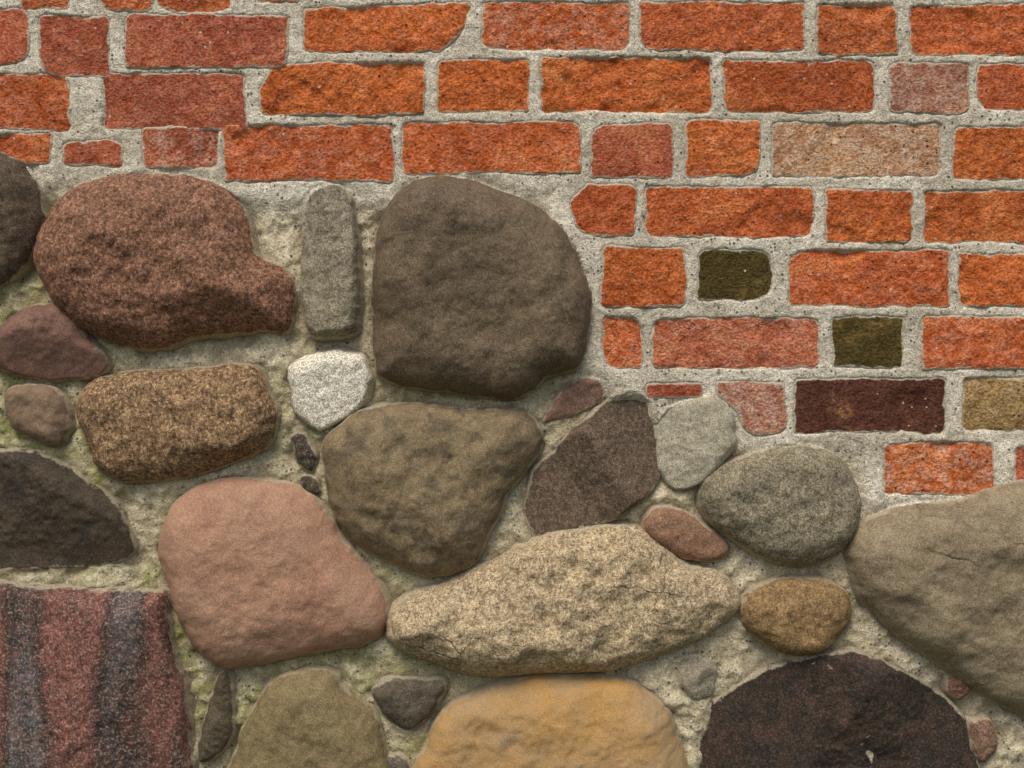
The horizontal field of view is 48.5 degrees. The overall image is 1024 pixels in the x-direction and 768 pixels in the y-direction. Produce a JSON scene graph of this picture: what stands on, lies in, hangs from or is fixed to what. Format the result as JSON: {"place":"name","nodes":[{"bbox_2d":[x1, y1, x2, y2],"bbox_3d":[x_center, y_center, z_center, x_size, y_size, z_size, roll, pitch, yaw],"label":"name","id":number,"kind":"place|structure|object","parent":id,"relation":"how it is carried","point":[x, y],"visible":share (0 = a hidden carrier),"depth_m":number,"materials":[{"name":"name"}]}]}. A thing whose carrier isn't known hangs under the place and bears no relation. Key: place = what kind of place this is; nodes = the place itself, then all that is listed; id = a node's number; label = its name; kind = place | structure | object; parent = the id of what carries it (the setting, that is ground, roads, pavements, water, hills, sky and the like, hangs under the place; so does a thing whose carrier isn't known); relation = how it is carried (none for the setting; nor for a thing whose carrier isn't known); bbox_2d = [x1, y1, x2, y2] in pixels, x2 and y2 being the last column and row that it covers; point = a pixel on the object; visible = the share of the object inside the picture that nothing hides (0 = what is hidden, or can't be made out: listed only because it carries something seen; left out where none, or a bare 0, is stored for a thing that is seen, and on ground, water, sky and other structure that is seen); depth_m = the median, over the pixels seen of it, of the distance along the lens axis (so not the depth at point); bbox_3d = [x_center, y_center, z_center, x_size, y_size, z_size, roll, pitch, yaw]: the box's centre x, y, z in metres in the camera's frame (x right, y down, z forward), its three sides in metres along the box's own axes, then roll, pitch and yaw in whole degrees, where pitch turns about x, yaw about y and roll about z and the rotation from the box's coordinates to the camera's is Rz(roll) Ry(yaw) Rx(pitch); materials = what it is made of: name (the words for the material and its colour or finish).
{"place":"outdoors","nodes":[
{"label":"outdoors","id":0,"kind":"place"},
{"label":"ground","id":1,"kind":"structure","parent":0,"visible":0},
{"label":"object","id":2,"kind":"object","parent":1,"relation":"on","visible":0},
{"bbox_2d":[0,0,1023,767],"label":"mortar","id":3,"kind":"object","parent":2,"relation":"attached to","point":[732,650],"depth_m":1.78,"materials":[{"name":"beige concrete"}]},
{"bbox_2d":[0,8,30,65],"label":"brick","id":4,"kind":"object","parent":3,"relation":"attached to","point":[15,38],"visible":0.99,"depth_m":1.78,"materials":[{"name":"brick"}]},
{"bbox_2d":[0,151,49,289],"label":"fieldstone","id":5,"kind":"object","parent":3,"relation":"attached to","point":[24,209],"visible":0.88,"depth_m":1.76,"materials":[{"name":"stone"}]},
{"bbox_2d":[0,132,52,167],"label":"brick","id":6,"kind":"object","parent":3,"relation":"attached to","point":[32,150],"visible":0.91,"depth_m":1.78,"materials":[{"name":"brick"}]},
{"bbox_2d":[0,73,70,131],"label":"brick","id":7,"kind":"object","parent":3,"relation":"attached to","point":[39,101],"visible":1,"depth_m":1.78,"materials":[{"name":"brick"}]},
{"bbox_2d":[4,383,75,447],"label":"fieldstone","id":8,"kind":"object","parent":3,"relation":"attached to","point":[42,413],"visible":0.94,"depth_m":1.76,"materials":[{"name":"stone"}]},
{"bbox_2d":[21,0,69,10],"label":"brick","id":9,"kind":"object","parent":3,"relation":"attached to","point":[44,4],"visible":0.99,"depth_m":1.78,"materials":[{"name":"brick"}]},
{"bbox_2d":[0,303,113,382],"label":"fieldstone","id":10,"kind":"object","parent":3,"relation":"attached to","point":[53,342],"visible":0.91,"depth_m":1.76,"materials":[{"name":"stone"}]},
{"bbox_2d":[0,447,139,569],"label":"fieldstone","id":11,"kind":"object","parent":3,"relation":"attached to","point":[57,513],"visible":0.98,"depth_m":1.77,"materials":[{"name":"stone"}]},
{"bbox_2d":[38,14,110,77],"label":"brick","id":12,"kind":"object","parent":3,"relation":"attached to","point":[73,46],"visible":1,"depth_m":1.78,"materials":[{"name":"brick"}]},
{"bbox_2d":[63,139,123,167],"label":"brick","id":13,"kind":"object","parent":3,"relation":"attached to","point":[106,152],"visible":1,"depth_m":1.78,"materials":[{"name":"brick"}]},
{"bbox_2d":[0,579,198,767],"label":"fieldstone","id":14,"kind":"object","parent":3,"relation":"attached to","point":[95,678],"visible":0.98,"depth_m":1.75,"materials":[{"name":"stone"}]},
{"bbox_2d":[100,0,154,12],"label":"brick","id":15,"kind":"object","parent":3,"relation":"attached to","point":[134,6],"visible":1,"depth_m":1.78,"materials":[{"name":"brick"}]},
{"bbox_2d":[33,173,298,353],"bbox_3d":[-0.544,-0.191,1.767,0.426,0.294,0.101,0,0,0],"label":"fieldstone","id":16,"kind":"object","parent":3,"relation":"attached to","point":[147,263],"visible":0.98,"depth_m":1.74,"materials":[{"name":"stone"}]},
{"bbox_2d":[102,72,247,131],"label":"brick","id":17,"kind":"object","parent":3,"relation":"attached to","point":[215,102],"visible":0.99,"depth_m":1.78,"materials":[{"name":"brick"}]},
{"bbox_2d":[76,361,281,483],"bbox_3d":[-0.524,0.060,1.775,0.335,0.205,0.086,0,0,0],"label":"fieldstone","id":18,"kind":"object","parent":3,"relation":"attached to","point":[144,425],"visible":0.99,"depth_m":1.75,"materials":[{"name":"stone"}]},
{"bbox_2d":[142,125,217,169],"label":"brick","id":19,"kind":"object","parent":3,"relation":"attached to","point":[170,147],"visible":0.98,"depth_m":1.78,"materials":[{"name":"brick"}]},
{"bbox_2d":[156,0,229,12],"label":"brick","id":20,"kind":"object","parent":3,"relation":"attached to","point":[176,6],"visible":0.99,"depth_m":1.78,"materials":[{"name":"brick"}]},
{"bbox_2d":[124,11,288,69],"bbox_3d":[-0.476,-0.536,1.786,0.278,0.108,0.024,0,0,0],"label":"brick","id":21,"kind":"object","parent":3,"relation":"attached to","point":[198,40],"visible":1,"depth_m":1.78,"materials":[{"name":"brick"}]},
{"bbox_2d":[198,667,237,761],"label":"fieldstone","id":22,"kind":"object","parent":3,"relation":"attached to","point":[218,734],"visible":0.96,"depth_m":1.77,"materials":[{"name":"stone"}]},
{"bbox_2d":[158,476,391,668],"bbox_3d":[-0.373,0.294,1.773,0.377,0.317,0.094,0,0,0],"label":"fieldstone","id":23,"kind":"object","parent":3,"relation":"attached to","point":[259,570],"visible":0.98,"depth_m":1.74,"materials":[{"name":"stone"}]},
{"bbox_2d":[258,0,299,2],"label":"brick","id":24,"kind":"object","parent":3,"relation":"attached to","point":[280,1],"visible":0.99,"depth_m":1.78,"materials":[{"name":"brick"}]},
{"bbox_2d":[290,431,319,471],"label":"fieldstone","id":25,"kind":"object","parent":3,"relation":"attached to","point":[306,452],"visible":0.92,"depth_m":1.78,"materials":[{"name":"stone"}]},
{"bbox_2d":[227,665,389,767],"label":"fieldstone","id":26,"kind":"object","parent":3,"relation":"attached to","point":[309,716],"visible":0.95,"depth_m":1.75,"materials":[{"name":"stone"}]},
{"bbox_2d":[221,124,395,184],"bbox_3d":[-0.318,-0.360,1.787,0.288,0.110,0.025,0,0,0],"label":"brick","id":27,"kind":"object","parent":3,"relation":"attached to","point":[337,154],"visible":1,"depth_m":1.78,"materials":[{"name":"brick"}]},
{"bbox_2d":[300,473,320,495],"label":"fieldstone","id":28,"kind":"object","parent":3,"relation":"attached to","point":[310,483],"visible":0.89,"depth_m":1.78,"materials":[{"name":"stone"}]},
{"bbox_2d":[287,347,374,432],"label":"fieldstone","id":29,"kind":"object","parent":3,"relation":"attached to","point":[332,387],"visible":0.94,"depth_m":1.77,"materials":[{"name":"stone"}]},
{"bbox_2d":[300,185,364,341],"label":"fieldstone","id":30,"kind":"object","parent":3,"relation":"attached to","point":[332,288],"visible":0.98,"depth_m":1.77,"materials":[{"name":"stone"}]},
{"bbox_2d":[259,61,426,117],"bbox_3d":[-0.265,-0.462,1.785,0.284,0.108,0.027,0,0,0],"label":"brick","id":31,"kind":"object","parent":3,"relation":"attached to","point":[324,88],"visible":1,"depth_m":1.78,"materials":[{"name":"brick"}]},
{"bbox_2d":[303,2,470,53],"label":"brick","id":32,"kind":"object","parent":3,"relation":"attached to","point":[433,27],"visible":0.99,"depth_m":1.78,"materials":[{"name":"brick"}]},
{"bbox_2d":[388,751,412,767],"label":"fieldstone","id":33,"kind":"object","parent":3,"relation":"attached to","point":[398,759],"visible":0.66,"depth_m":1.78,"materials":[{"name":"stone"}]},
{"bbox_2d":[370,674,448,729],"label":"fieldstone","id":34,"kind":"object","parent":3,"relation":"attached to","point":[410,702],"visible":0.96,"depth_m":1.77,"materials":[{"name":"stone"}]},
{"bbox_2d":[321,401,543,577],"bbox_3d":[-0.125,0.166,1.771,0.361,0.289,0.097,0,0,0],"label":"fieldstone","id":35,"kind":"object","parent":3,"relation":"attached to","point":[422,489],"visible":0.98,"depth_m":1.74,"materials":[{"name":"stone"}]},
{"bbox_2d":[370,175,591,400],"bbox_3d":[-0.047,-0.150,1.762,0.364,0.369,0.115,0,0,0],"label":"fieldstone","id":36,"kind":"object","parent":3,"relation":"attached to","point":[479,290],"visible":0.99,"depth_m":1.73,"materials":[{"name":"stone"}]},
{"bbox_2d":[436,59,530,113],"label":"brick","id":37,"kind":"object","parent":3,"relation":"attached to","point":[472,85],"visible":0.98,"depth_m":1.78,"materials":[{"name":"brick"}]},
{"bbox_2d":[401,120,581,175],"bbox_3d":[-0.031,-0.371,1.787,0.302,0.104,0.026,0,0,0],"label":"brick","id":38,"kind":"object","parent":3,"relation":"attached to","point":[542,148],"visible":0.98,"depth_m":1.78,"materials":[{"name":"brick"}]},
{"bbox_2d":[412,672,688,767],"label":"fieldstone","id":39,"kind":"object","parent":3,"relation":"attached to","point":[578,720],"visible":0.97,"depth_m":1.75,"materials":[{"name":"stone"}]},
{"bbox_2d":[481,2,630,50],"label":"brick","id":40,"kind":"object","parent":3,"relation":"attached to","point":[531,26],"visible":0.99,"depth_m":1.78,"materials":[{"name":"brick"}]},
{"bbox_2d":[385,520,740,676],"bbox_3d":[0.080,0.340,1.768,0.572,0.252,0.104,0,0,0],"label":"fieldstone","id":41,"kind":"object","parent":3,"relation":"attached to","point":[612,596],"visible":0.95,"depth_m":1.74,"materials":[{"name":"stone"}]},
{"bbox_2d":[542,376,603,422],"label":"fieldstone","id":42,"kind":"object","parent":3,"relation":"attached to","point":[576,398],"visible":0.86,"depth_m":1.78,"materials":[{"name":"stone"}]},
{"bbox_2d":[523,400,660,535],"bbox_3d":[0.128,0.126,1.791,0.229,0.244,0.056,0,0,0],"label":"fieldstone","id":43,"kind":"object","parent":3,"relation":"attached to","point":[599,465],"visible":0.96,"depth_m":1.78,"materials":[{"name":"stone"}]},
{"bbox_2d":[570,183,636,237],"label":"brick","id":44,"kind":"object","parent":3,"relation":"attached to","point":[604,210],"visible":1,"depth_m":1.78,"materials":[{"name":"brick"}]},
{"bbox_2d":[602,317,643,368],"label":"brick","id":45,"kind":"object","parent":3,"relation":"attached to","point":[622,347],"visible":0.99,"depth_m":1.78,"materials":[{"name":"brick"}]},
{"bbox_2d":[539,56,712,113],"bbox_3d":[0.178,-0.468,1.787,0.290,0.110,0.026,0,0,0],"label":"brick","id":46,"kind":"object","parent":3,"relation":"attached to","point":[616,84],"visible":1,"depth_m":1.78,"materials":[{"name":"brick"}]},
{"bbox_2d":[589,122,673,179],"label":"brick","id":47,"kind":"object","parent":3,"relation":"attached to","point":[644,150],"visible":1,"depth_m":1.78,"materials":[{"name":"brick"}]},
{"bbox_2d":[599,244,687,308],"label":"brick","id":48,"kind":"object","parent":3,"relation":"attached to","point":[644,277],"visible":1,"depth_m":1.78,"materials":[{"name":"brick"}]},
{"bbox_2d":[644,382,702,399],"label":"brick","id":49,"kind":"object","parent":3,"relation":"attached to","point":[678,390],"visible":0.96,"depth_m":1.78,"materials":[{"name":"brick"}]},
{"bbox_2d":[639,504,728,562],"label":"fieldstone","id":50,"kind":"object","parent":3,"relation":"attached to","point":[680,533],"visible":0.89,"depth_m":1.77,"materials":[{"name":"stone"}]},
{"bbox_2d":[653,395,736,489],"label":"fieldstone","id":51,"kind":"object","parent":3,"relation":"attached to","point":[696,441],"visible":0.91,"depth_m":1.77,"materials":[{"name":"stone"}]},
{"bbox_2d":[679,653,716,698],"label":"fieldstone","id":52,"kind":"object","parent":3,"relation":"attached to","point":[698,674],"visible":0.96,"depth_m":1.78,"materials":[{"name":"stone"}]},
{"bbox_2d":[639,0,805,52],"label":"brick","id":53,"kind":"object","parent":3,"relation":"attached to","point":[713,26],"visible":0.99,"depth_m":1.78,"materials":[{"name":"brick"}]},
{"bbox_2d":[684,118,760,178],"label":"brick","id":54,"kind":"object","parent":3,"relation":"attached to","point":[723,148],"visible":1,"depth_m":1.77,"materials":[{"name":"brick"}]},
{"bbox_2d":[644,185,814,238],"bbox_3d":[0.340,-0.270,1.787,0.286,0.104,0.026,0,0,0],"label":"brick","id":55,"kind":"object","parent":3,"relation":"attached to","point":[749,212],"visible":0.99,"depth_m":1.78,"materials":[{"name":"brick"}]},
{"bbox_2d":[696,249,771,301],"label":"brick","id":56,"kind":"object","parent":3,"relation":"attached to","point":[742,275],"visible":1,"depth_m":1.78,"materials":[{"name":"brick"}]},
{"bbox_2d":[649,316,819,369],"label":"brick","id":57,"kind":"object","parent":3,"relation":"attached to","point":[781,343],"visible":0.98,"depth_m":1.78,"materials":[{"name":"brick"}]},
{"bbox_2d":[715,380,787,435],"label":"brick","id":58,"kind":"object","parent":3,"relation":"attached to","point":[759,408],"visible":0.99,"depth_m":1.77,"materials":[{"name":"brick"}]},
{"bbox_2d":[695,444,861,566],"bbox_3d":[0.419,0.191,1.778,0.270,0.208,0.082,0,0,0],"label":"fieldstone","id":59,"kind":"object","parent":3,"relation":"attached to","point":[795,506],"visible":0.98,"depth_m":1.75,"materials":[{"name":"stone"}]},
{"bbox_2d":[739,574,851,655],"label":"fieldstone","id":60,"kind":"object","parent":3,"relation":"attached to","point":[800,615],"visible":0.98,"depth_m":1.76,"materials":[{"name":"stone"}]},
{"bbox_2d":[721,59,874,113],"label":"brick","id":61,"kind":"object","parent":3,"relation":"attached to","point":[814,87],"visible":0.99,"depth_m":1.78,"materials":[{"name":"brick"}]},
{"bbox_2d":[696,646,979,767],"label":"fieldstone","id":62,"kind":"object","parent":3,"relation":"attached to","point":[849,707],"visible":0.99,"depth_m":1.79,"materials":[{"name":"stone"}]},
{"bbox_2d":[770,121,940,178],"bbox_3d":[0.539,-0.367,1.788,0.290,0.108,0.025,0,0,0],"label":"brick","id":63,"kind":"object","parent":3,"relation":"attached to","point":[814,150],"visible":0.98,"depth_m":1.78,"materials":[{"name":"brick"}]},
{"bbox_2d":[815,5,897,57],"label":"brick","id":64,"kind":"object","parent":3,"relation":"attached to","point":[841,31],"visible":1,"depth_m":1.78,"materials":[{"name":"brick"}]},
{"bbox_2d":[830,315,903,368],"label":"brick","id":65,"kind":"object","parent":3,"relation":"attached to","point":[871,342],"visible":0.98,"depth_m":1.78,"materials":[{"name":"brick"}]},
{"bbox_2d":[823,188,913,243],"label":"brick","id":66,"kind":"object","parent":3,"relation":"attached to","point":[865,216],"visible":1,"depth_m":1.78,"materials":[{"name":"brick"}]},
{"bbox_2d":[788,248,949,308],"bbox_3d":[0.558,-0.166,1.787,0.274,0.112,0.026,0,0,0],"label":"brick","id":67,"kind":"object","parent":3,"relation":"attached to","point":[879,279],"visible":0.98,"depth_m":1.78,"materials":[{"name":"brick"}]},
{"bbox_2d":[792,377,945,434],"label":"brick","id":68,"kind":"object","parent":3,"relation":"attached to","point":[862,405],"visible":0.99,"depth_m":1.78,"materials":[{"name":"brick"}]},
{"bbox_2d":[888,61,969,115],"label":"brick","id":69,"kind":"object","parent":3,"relation":"attached to","point":[916,88],"visible":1,"depth_m":1.78,"materials":[{"name":"brick"}]},
{"bbox_2d":[843,479,1023,718],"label":"fieldstone","id":70,"kind":"object","parent":3,"relation":"attached to","point":[940,584],"visible":0.98,"depth_m":1.73,"materials":[{"name":"stone"}]},
{"bbox_2d":[882,441,994,495],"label":"brick","id":71,"kind":"object","parent":3,"relation":"attached to","point":[951,469],"visible":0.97,"depth_m":1.78,"materials":[{"name":"brick"}]},
{"bbox_2d":[939,673,971,700],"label":"fieldstone","id":72,"kind":"object","parent":3,"relation":"attached to","point":[953,687],"visible":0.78,"depth_m":1.78,"materials":[{"name":"stone"}]},
{"bbox_2d":[909,3,1023,56],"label":"brick","id":73,"kind":"object","parent":3,"relation":"attached to","point":[984,29],"visible":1,"depth_m":1.78,"materials":[{"name":"brick"}]},
{"bbox_2d":[920,315,1023,370],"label":"brick","id":74,"kind":"object","parent":3,"relation":"attached to","point":[962,342],"visible":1,"depth_m":1.78,"materials":[{"name":"brick"}]},
{"bbox_2d":[924,189,1023,244],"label":"brick","id":75,"kind":"object","parent":3,"relation":"attached to","point":[992,215],"visible":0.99,"depth_m":1.78,"materials":[{"name":"brick"}]},
{"bbox_2d":[965,712,997,761],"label":"fieldstone","id":76,"kind":"object","parent":3,"relation":"attached to","point":[983,741],"visible":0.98,"depth_m":1.78,"materials":[{"name":"stone"}]},
{"bbox_2d":[952,126,1023,180],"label":"brick","id":77,"kind":"object","parent":3,"relation":"attached to","point":[991,153],"visible":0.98,"depth_m":1.78,"materials":[{"name":"brick"}]},
{"bbox_2d":[957,252,1023,307],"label":"brick","id":78,"kind":"object","parent":3,"relation":"attached to","point":[987,281],"visible":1,"depth_m":1.78,"materials":[{"name":"brick"}]},
{"bbox_2d":[962,377,1023,431],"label":"brick","id":79,"kind":"object","parent":3,"relation":"attached to","point":[993,403],"visible":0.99,"depth_m":1.78,"materials":[{"name":"brick"}]},
{"bbox_2d":[976,63,1023,110],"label":"brick","id":80,"kind":"object","parent":3,"relation":"attached to","point":[999,86],"visible":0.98,"depth_m":1.78,"materials":[{"name":"brick"}]},
{"bbox_2d":[1012,447,1023,479],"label":"brick","id":81,"kind":"object","parent":3,"relation":"attached to","point":[1019,465],"visible":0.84,"depth_m":1.78,"materials":[{"name":"brick"}]}
]}

